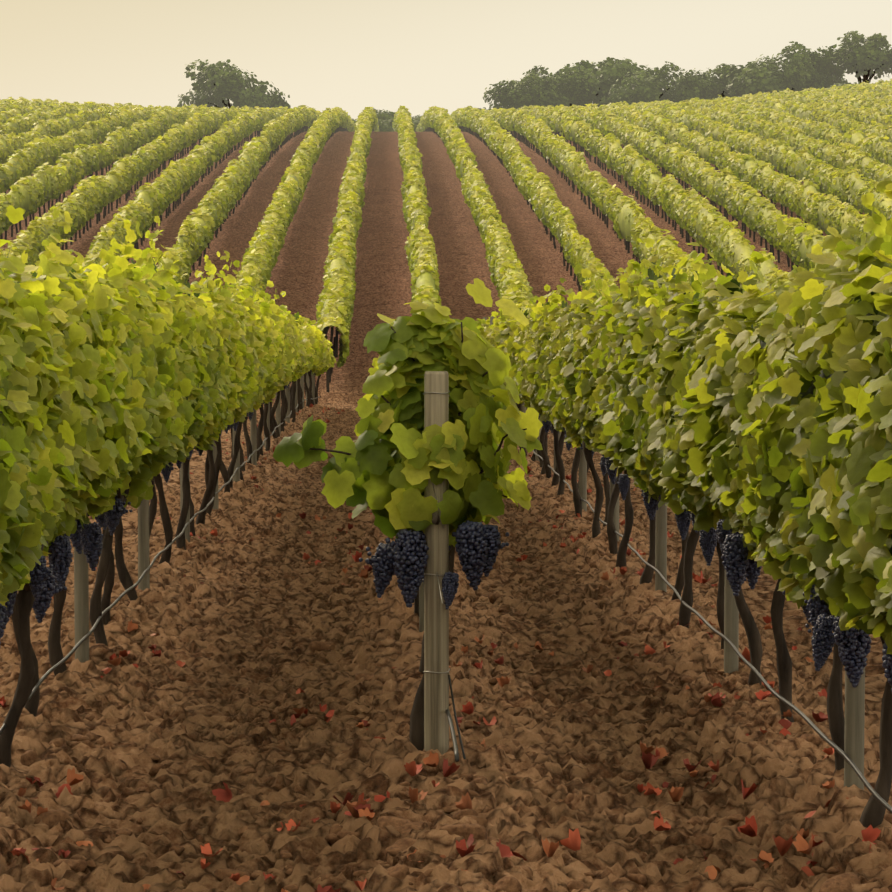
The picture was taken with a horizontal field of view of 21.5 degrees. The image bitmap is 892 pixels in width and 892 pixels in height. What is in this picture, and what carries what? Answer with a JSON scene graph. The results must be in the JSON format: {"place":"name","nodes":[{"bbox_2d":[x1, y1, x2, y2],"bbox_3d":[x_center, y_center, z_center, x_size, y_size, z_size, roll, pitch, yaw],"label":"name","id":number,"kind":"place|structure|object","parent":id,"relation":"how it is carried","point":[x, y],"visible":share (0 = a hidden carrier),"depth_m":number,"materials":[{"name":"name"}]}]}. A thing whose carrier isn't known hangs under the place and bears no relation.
{"place":"outdoors","nodes":[
{"label":"outdoors","id":0,"kind":"place"},
{"bbox_2d":[0,130,891,891],"bbox_3d":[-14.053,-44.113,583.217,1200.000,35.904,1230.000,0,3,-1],"label":"ground","id":1,"kind":"structure","parent":0,"point":[564,714],"depth_m":11.56,"materials":[{"name":"soil"}]},
{"bbox_2d":[177,59,290,108],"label":"tree","id":2,"kind":"object","parent":1,"relation":"on","point":[221,84],"visible":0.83,"depth_m":253.03,"materials":[{"name":"green plant"}]},
{"bbox_2d":[364,108,394,122],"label":"tree","id":3,"kind":"object","parent":1,"relation":"on","point":[383,115],"visible":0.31,"depth_m":258.44,"materials":[{"name":"green plant"}]},
{"bbox_2d":[378,118,393,131],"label":"tree","id":4,"kind":"object","parent":1,"relation":"on","point":[385,126],"visible":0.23,"depth_m":241.05,"materials":[{"name":"green plant"}]},
{"bbox_2d":[387,117,419,131],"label":"tree","id":5,"kind":"object","parent":1,"relation":"on","point":[391,120],"visible":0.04,"depth_m":242.08,"materials":[{"name":"green plant"}]},
{"bbox_2d":[273,278,542,750],"bbox_3d":[-0.097,0.353,9.725,0.900,2.089,0.864,3,5,43],"label":"vine","id":6,"kind":"object","parent":1,"relation":"on","point":[392,463],"depth_m":9.66,"materials":[{"name":"green plant"}]},
{"bbox_2d":[382,529,428,607],"bbox_3d":[-0.154,0.498,9.567,0.168,0.324,0.145,-3,5,-44],"label":"grape cluster","id":7,"kind":"object","parent":6,"relation":"hanging from","point":[409,550],"visible":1,"depth_m":9.54,"materials":[{"name":"purple food"}]},
{"bbox_2d":[442,572,458,609],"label":"grape cluster","id":8,"kind":"object","parent":6,"relation":"attached to","point":[450,583],"visible":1,"depth_m":9.52,"materials":[{"name":"purple food"}]},
{"bbox_2d":[451,520,487,590],"bbox_3d":[0.100,0.449,9.630,0.135,0.289,0.172,-14,16,-34],"label":"grape cluster","id":9,"kind":"object","parent":6,"relation":"attached to","point":[471,547],"visible":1,"depth_m":9.57,"materials":[{"name":"purple food"}]},
{"bbox_2d":[482,524,508,576],"bbox_3d":[0.193,0.429,9.681,0.153,0.217,0.097,-3,5,-41],"label":"grape cluster","id":10,"kind":"object","parent":6,"relation":"hanging from","point":[495,545],"visible":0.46,"depth_m":9.64,"materials":[{"name":"purple food"}]},
{"bbox_2d":[411,116,420,123],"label":"tree","id":11,"kind":"object","parent":1,"relation":"on","point":[416,120],"visible":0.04,"depth_m":246.30,"materials":[{"name":"green plant"}]},
{"bbox_2d":[0,126,861,391],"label":"vine trunks","id":12,"kind":"object","parent":1,"relation":"on","point":[515,134],"visible":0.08,"depth_m":95.29,"materials":[{"name":"brown plant"}]},
{"bbox_2d":[0,78,891,366],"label":"vine rows","id":13,"kind":"object","parent":12,"relation":"on","point":[316,122],"depth_m":96.83,"materials":[{"name":"green plant"}]},
{"bbox_2d":[424,371,448,754],"bbox_3d":[-0.039,0.705,9.634,0.102,2.020,0.102,0,3,-1],"label":"end post","id":14,"kind":"object","parent":1,"relation":"on","point":[436,650],"visible":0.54,"depth_m":9.59,"materials":[{"name":"grey wood"}]},
{"bbox_2d":[423,390,449,673],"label":"wires","id":15,"kind":"object","parent":14,"relation":"attached to","point":[443,528],"visible":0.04,"depth_m":9.55,"materials":[{"name":"grey metal"}]},
{"bbox_2d":[448,675,465,758],"bbox_3d":[0.055,1.173,9.514,0.010,0.464,0.261,-1,4,-20],"label":"wire","id":16,"kind":"object","parent":14,"relation":"attached to","point":[456,721],"visible":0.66,"depth_m":9.55,"materials":[{"name":"black"}]},
{"bbox_2d":[0,403,880,891],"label":"fallen leaves","id":17,"kind":"object","parent":1,"relation":"on","point":[360,807],"visible":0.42,"depth_m":9.12,"materials":[{"name":"red plant"}]},
{"bbox_2d":[0,370,891,827],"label":"grapevine trunks","id":18,"kind":"object","parent":1,"relation":"on","point":[872,812],"visible":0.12,"depth_m":12.53,"materials":[{"name":"brown wood"}]},
{"bbox_2d":[0,396,891,812],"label":"wire","id":19,"kind":"object","parent":18,"relation":"attached to","point":[766,684],"visible":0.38,"depth_m":11.10,"materials":[{"name":"grey metal"}]},
{"bbox_2d":[74,316,864,789],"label":"posts","id":20,"kind":"object","parent":1,"relation":"on","point":[854,724],"visible":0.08,"depth_m":11.98,"materials":[{"name":"grey wood"}]},
{"bbox_2d":[483,103,509,109],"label":"tree","id":21,"kind":"object","parent":1,"relation":"on","point":[497,106],"visible":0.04,"depth_m":263.11,"materials":[{"name":"green plant"}]},
{"bbox_2d":[483,73,572,108],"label":"tree","id":22,"kind":"object","parent":1,"relation":"on","point":[528,94],"visible":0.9,"depth_m":261.04,"materials":[{"name":"green plant"}]},
{"bbox_2d":[508,63,606,106],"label":"tree","id":23,"kind":"object","parent":1,"relation":"on","point":[581,79],"visible":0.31,"depth_m":262.93,"materials":[{"name":"green plant"}]},
{"bbox_2d":[548,57,654,103],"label":"tree","id":24,"kind":"object","parent":1,"relation":"on","point":[609,72],"visible":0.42,"depth_m":266.70,"materials":[{"name":"green plant"}]},
{"bbox_2d":[598,61,701,104],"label":"tree","id":25,"kind":"object","parent":1,"relation":"on","point":[638,84],"visible":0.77,"depth_m":260.28,"materials":[{"name":"green plant"}]},
{"bbox_2d":[660,77,718,100],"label":"tree","id":26,"kind":"object","parent":1,"relation":"on","point":[704,89],"visible":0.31,"depth_m":265.08,"materials":[{"name":"green plant"}]},
{"bbox_2d":[675,63,740,99],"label":"tree","id":27,"kind":"object","parent":1,"relation":"on","point":[720,82],"visible":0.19,"depth_m":269.44,"materials":[{"name":"green plant"}]},
{"bbox_2d":[720,59,810,96],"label":"tree","id":28,"kind":"object","parent":1,"relation":"on","point":[755,79],"visible":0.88,"depth_m":260.43,"materials":[{"name":"green plant"}]},
{"bbox_2d":[727,41,840,91],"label":"tree","id":29,"kind":"object","parent":1,"relation":"on","point":[808,57],"visible":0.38,"depth_m":264.64,"materials":[{"name":"green plant"}]},
{"bbox_2d":[799,64,847,90],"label":"tree","id":30,"kind":"object","parent":1,"relation":"on","point":[838,73],"visible":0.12,"depth_m":267.95,"materials":[{"name":"green plant"}]},
{"bbox_2d":[830,81,859,86],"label":"tree","id":31,"kind":"object","parent":1,"relation":"on","point":[838,84],"visible":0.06,"depth_m":241.99,"materials":[{"name":"green plant"}]},
{"bbox_2d":[816,31,891,82],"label":"tree","id":32,"kind":"object","parent":1,"relation":"on","point":[865,60],"visible":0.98,"depth_m":261.27,"materials":[{"name":"green plant"}]},
{"bbox_2d":[0,178,891,654],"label":"vine","id":33,"kind":"object","parent":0,"point":[122,372],"depth_m":10.41,"materials":[{"name":"green plant"}]},
{"bbox_2d":[0,602,12,646],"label":"grape cluster","id":34,"kind":"object","parent":33,"relation":"hanging from","point":[3,616],"visible":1,"depth_m":8.30,"materials":[{"name":"food"}]},
{"bbox_2d":[2,590,17,629],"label":"grape cluster","id":35,"kind":"object","parent":33,"relation":"attached to","point":[11,597],"visible":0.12,"depth_m":8.87,"materials":[{"name":"food"}]},
{"bbox_2d":[29,556,57,600],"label":"grape cluster","id":36,"kind":"object","parent":33,"relation":"attached to","point":[38,575],"visible":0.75,"depth_m":9.06,"materials":[{"name":"purple food"}]},
{"bbox_2d":[32,567,66,622],"bbox_3d":[-1.608,0.599,9.507,0.162,0.230,0.103,-3,4,-39],"label":"grape cluster","id":37,"kind":"object","parent":33,"relation":"attached to","point":[40,606],"visible":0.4,"depth_m":9.47,"materials":[{"name":"purple food"}]},
{"bbox_2d":[48,535,72,589],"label":"grape cluster","id":38,"kind":"object","parent":33,"relation":"attached to","point":[60,555],"visible":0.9,"depth_m":10.25,"materials":[{"name":"purple food"}]},
{"bbox_2d":[69,519,84,553],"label":"grape cluster","id":39,"kind":"object","parent":33,"relation":"attached to","point":[75,538],"visible":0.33,"depth_m":11.79,"materials":[{"name":"food"}]},
{"bbox_2d":[80,522,103,570],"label":"grape cluster","id":40,"kind":"object","parent":33,"relation":"attached to","point":[91,534],"visible":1,"depth_m":11.16,"materials":[{"name":"food"}]},
{"bbox_2d":[94,512,104,527],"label":"grape cluster","id":41,"kind":"object","parent":33,"relation":"attached to","point":[99,519],"visible":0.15,"depth_m":12.67,"materials":[{"name":"food"}]},
{"bbox_2d":[105,495,131,535],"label":"grape cluster","id":42,"kind":"object","parent":33,"relation":"attached to","point":[112,517],"visible":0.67,"depth_m":12.36,"materials":[{"name":"food"}]},
{"bbox_2d":[161,462,173,482],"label":"grape cluster","id":43,"kind":"object","parent":33,"relation":"attached to","point":[166,472],"visible":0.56,"depth_m":16.43,"materials":[{"name":"food"}]},
{"bbox_2d":[176,460,181,468],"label":"grape cluster","id":44,"kind":"object","parent":33,"relation":"attached to","point":[178,463],"visible":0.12,"depth_m":16.70,"materials":[{"name":"food"}]},
{"bbox_2d":[186,446,194,459],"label":"grape cluster","id":45,"kind":"object","parent":33,"relation":"attached to","point":[190,454],"visible":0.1,"depth_m":17.45,"materials":[{"name":"food"}]},
{"bbox_2d":[196,445,202,455],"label":"grape cluster","id":46,"kind":"object","parent":33,"relation":"attached to","point":[200,451],"visible":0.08,"depth_m":18.46,"materials":[{"name":"food"}]},
{"bbox_2d":[233,421,238,430],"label":"grape cluster","id":47,"kind":"object","parent":33,"relation":"attached to","point":[235,425],"visible":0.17,"depth_m":23.95,"materials":[{"name":"food"}]},
{"bbox_2d":[247,408,254,419],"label":"grape cluster","id":48,"kind":"object","parent":33,"relation":"attached to","point":[250,414],"visible":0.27,"depth_m":26.29,"materials":[{"name":"food"}]},
{"bbox_2d":[359,543,394,597],"bbox_3d":[-0.274,0.512,9.652,0.160,0.229,0.109,-1,3,-9],"label":"grape cluster","id":49,"kind":"object","parent":33,"relation":"attached to","point":[380,562],"visible":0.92,"depth_m":9.63,"materials":[{"name":"purple food"}]},
{"bbox_2d":[542,421,549,432],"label":"grape cluster","id":50,"kind":"object","parent":33,"relation":"attached to","point":[546,426],"visible":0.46,"depth_m":23.63,"materials":[{"name":"food"}]},
{"bbox_2d":[564,434,571,450],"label":"grape cluster","id":51,"kind":"object","parent":33,"relation":"attached to","point":[568,446],"visible":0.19,"depth_m":21.05,"materials":[{"name":"food"}]},
{"bbox_2d":[599,457,606,475],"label":"grape cluster","id":52,"kind":"object","parent":33,"relation":"attached to","point":[602,466],"visible":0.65,"depth_m":17.23,"materials":[{"name":"food"}]},
{"bbox_2d":[605,457,617,483],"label":"grape cluster","id":53,"kind":"object","parent":33,"relation":"attached to","point":[611,473],"visible":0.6,"depth_m":16.63,"materials":[{"name":"food"}]},
{"bbox_2d":[615,474,629,499],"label":"grape cluster","id":54,"kind":"object","parent":33,"relation":"attached to","point":[623,483],"visible":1,"depth_m":15.75,"materials":[{"name":"food"}]},
{"bbox_2d":[641,490,660,519],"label":"grape cluster","id":55,"kind":"object","parent":33,"relation":"attached to","point":[651,507],"visible":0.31,"depth_m":13.98,"materials":[{"name":"food"}]},
{"bbox_2d":[675,509,690,539],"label":"grape cluster","id":56,"kind":"object","parent":33,"relation":"attached to","point":[683,520],"visible":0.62,"depth_m":12.96,"materials":[{"name":"food"}]},
{"bbox_2d":[689,511,697,532],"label":"grape cluster","id":57,"kind":"object","parent":33,"relation":"attached to","point":[692,516],"visible":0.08,"depth_m":12.48,"materials":[{"name":"food"}]},
{"bbox_2d":[699,527,716,565],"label":"grape cluster","id":58,"kind":"object","parent":33,"relation":"attached to","point":[708,542],"visible":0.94,"depth_m":12.00,"materials":[{"name":"purple food"}]},
{"bbox_2d":[715,519,738,551],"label":"grape cluster","id":59,"kind":"object","parent":33,"relation":"attached to","point":[721,532],"visible":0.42,"depth_m":11.16,"materials":[{"name":"food"}]},
{"bbox_2d":[721,534,749,595],"bbox_3d":[1.296,0.533,10.564,0.126,0.278,0.149,-2,4,-30],"label":"grape cluster","id":60,"kind":"object","parent":33,"relation":"attached to","point":[735,562],"visible":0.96,"depth_m":10.52,"materials":[{"name":"purple food"}]},
{"bbox_2d":[745,558,761,589],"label":"grape cluster","id":61,"kind":"object","parent":33,"relation":"attached to","point":[752,573],"visible":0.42,"depth_m":10.64,"materials":[{"name":"purple food"}]},
{"bbox_2d":[782,590,810,622],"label":"grape cluster","id":62,"kind":"object","parent":33,"relation":"hanging from","point":[805,609],"visible":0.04,"depth_m":9.46,"materials":[{"name":"food"}]},
{"bbox_2d":[801,605,809,622],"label":"grape cluster","id":63,"kind":"object","parent":33,"relation":"attached to","point":[807,615],"visible":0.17,"depth_m":9.46,"materials":[{"name":"food"}]},
{"bbox_2d":[803,584,831,625],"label":"grape cluster","id":64,"kind":"object","parent":33,"relation":"attached to","point":[817,606],"visible":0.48,"depth_m":8.63,"materials":[{"name":"food"}]},
{"bbox_2d":[805,614,835,670],"bbox_3d":[1.351,0.704,8.413,0.104,0.207,0.096,-1,4,-21],"label":"grape cluster","id":65,"kind":"object","parent":33,"relation":"attached to","point":[823,638],"visible":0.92,"depth_m":8.39,"materials":[{"name":"food"}]},
{"bbox_2d":[833,616,871,687],"bbox_3d":[1.435,0.703,8.272,0.151,0.293,0.132,-3,4,-37],"label":"grape cluster","id":66,"kind":"object","parent":33,"relation":"attached to","point":[854,645],"visible":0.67,"depth_m":8.24,"materials":[{"name":"food"}]},
{"bbox_2d":[882,640,891,691],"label":"grape cluster","id":67,"kind":"object","parent":33,"relation":"attached to","point":[887,662],"visible":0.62,"depth_m":7.48,"materials":[{"name":"food"}]},
{"bbox_2d":[0,0,891,120],"label":"sky","id":68,"kind":"structure","parent":0,"point":[352,56],"materials":[{"name":"beige"}]}
]}

